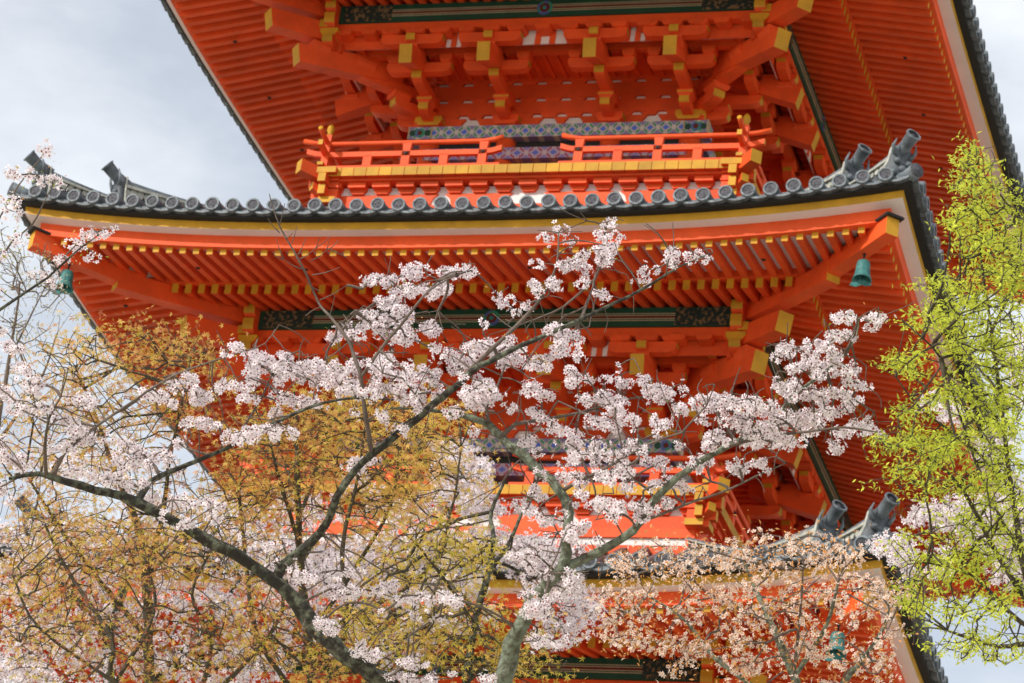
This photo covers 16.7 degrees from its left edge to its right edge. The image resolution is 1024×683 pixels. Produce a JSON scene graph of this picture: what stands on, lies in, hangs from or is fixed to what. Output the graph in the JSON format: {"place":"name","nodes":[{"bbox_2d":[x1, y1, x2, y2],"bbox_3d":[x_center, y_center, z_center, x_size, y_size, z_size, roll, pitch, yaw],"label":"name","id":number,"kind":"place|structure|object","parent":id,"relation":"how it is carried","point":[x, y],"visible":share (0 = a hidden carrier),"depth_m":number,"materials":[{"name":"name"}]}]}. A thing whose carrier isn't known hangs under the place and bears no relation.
{"place":"outdoors","nodes":[
{"label":"outdoors","id":0,"kind":"place"},
{"bbox_2d":[0,0,1023,682],"label":"sky","id":1,"kind":"structure","parent":0,"point":[104,81],"materials":[{"name":"white"}]},
{"bbox_3d":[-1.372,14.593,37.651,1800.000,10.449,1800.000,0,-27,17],"label":"ground","id":2,"kind":"structure","parent":0,"visible":0},
{"bbox_2d":[0,222,80,438],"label":"tree","id":3,"kind":"object","parent":2,"relation":"on","point":[18,289],"visible":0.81,"depth_m":28.99,"materials":[{"name":"white plant"}]},
{"bbox_2d":[0,138,118,337],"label":"cherry tree","id":4,"kind":"object","parent":2,"relation":"on","point":[47,152],"visible":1,"depth_m":18.80,"materials":[{"name":"white plant"}]},
{"bbox_2d":[0,304,247,682],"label":"maple tree","id":5,"kind":"object","parent":2,"relation":"on","point":[75,382],"visible":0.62,"depth_m":25.31,"materials":[{"name":"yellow plant"}]},
{"bbox_2d":[0,444,316,682],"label":"cherry tree","id":6,"kind":"object","parent":2,"relation":"on","point":[8,671],"visible":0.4,"depth_m":30.29,"materials":[{"name":"white plant"}]},
{"bbox_2d":[0,481,378,682],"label":"maple tree","id":7,"kind":"object","parent":2,"relation":"on","point":[110,633],"visible":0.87,"depth_m":23.50,"materials":[{"name":"orange plant"}]},
{"bbox_2d":[167,374,511,682],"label":"maple tree","id":8,"kind":"object","parent":2,"relation":"on","point":[298,464],"visible":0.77,"depth_m":24.23,"materials":[{"name":"orange plant"}]},
{"bbox_2d":[0,194,713,682],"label":"cherry tree","id":9,"kind":"object","parent":2,"relation":"on","point":[360,660],"visible":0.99,"depth_m":20.19,"materials":[{"name":"white plant"}]},
{"bbox_2d":[217,436,611,682],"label":"cherry tree","id":10,"kind":"object","parent":2,"relation":"on","point":[569,626],"visible":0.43,"depth_m":31.11,"materials":[{"name":"white plant"}]},
{"bbox_2d":[280,477,585,682],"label":"maple tree","id":11,"kind":"object","parent":2,"relation":"on","point":[474,628],"visible":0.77,"depth_m":22.98,"materials":[{"name":"yellow plant"}]},
{"bbox_2d":[0,0,1023,682],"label":"pagoda","id":12,"kind":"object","parent":2,"relation":"on","point":[778,160],"visible":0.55,"depth_m":42.17,"materials":[{"name":"paint"}]},
{"bbox_2d":[52,264,73,294],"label":"wind bell","id":13,"kind":"object","parent":12,"relation":"hanging from","point":[69,278],"visible":0.88,"depth_m":41.43,"materials":[{"name":"teal metal"}]},
{"bbox_2d":[460,481,542,484],"bbox_3d":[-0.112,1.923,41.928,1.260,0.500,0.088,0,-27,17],"label":"door","id":14,"kind":"structure","parent":12,"relation":"in","point":[482,481],"depth_m":41.99,"materials":[{"name":"paint"}]},
{"bbox_2d":[825,624,846,661],"bbox_3d":[3.403,3.158,36.457,0.224,0.431,0.224,27,-31,-33],"label":"wind bell","id":15,"kind":"object","parent":12,"relation":"hanging from","point":[834,650],"visible":0.59,"depth_m":36.40,"materials":[{"name":"teal metal"}]},
{"bbox_2d":[850,253,871,286],"bbox_3d":[3.890,-0.787,38.621,0.224,0.431,0.224,27,-31,-33],"label":"wind bell","id":16,"kind":"object","parent":12,"relation":"hanging from","point":[861,276],"visible":1,"depth_m":38.56,"materials":[{"name":"teal metal"}]},
{"bbox_2d":[390,301,916,682],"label":"cherry tree","id":17,"kind":"object","parent":2,"relation":"on","point":[538,596],"visible":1,"depth_m":19.50,"materials":[{"name":"white plant"}]},
{"bbox_2d":[570,512,918,682],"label":"cherry tree","id":18,"kind":"object","parent":2,"relation":"on","point":[767,619],"visible":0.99,"depth_m":22.28,"materials":[{"name":"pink plant"}]},
{"bbox_2d":[853,130,1023,666],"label":"maple tree","id":19,"kind":"object","parent":2,"relation":"on","point":[998,400],"visible":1,"depth_m":18.78,"materials":[{"name":"green plant"}]},
{"bbox_2d":[865,324,1023,592],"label":"cherry tree","id":20,"kind":"object","parent":2,"relation":"on","point":[916,517],"visible":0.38,"depth_m":26.67,"materials":[{"name":"white plant"}]}
]}

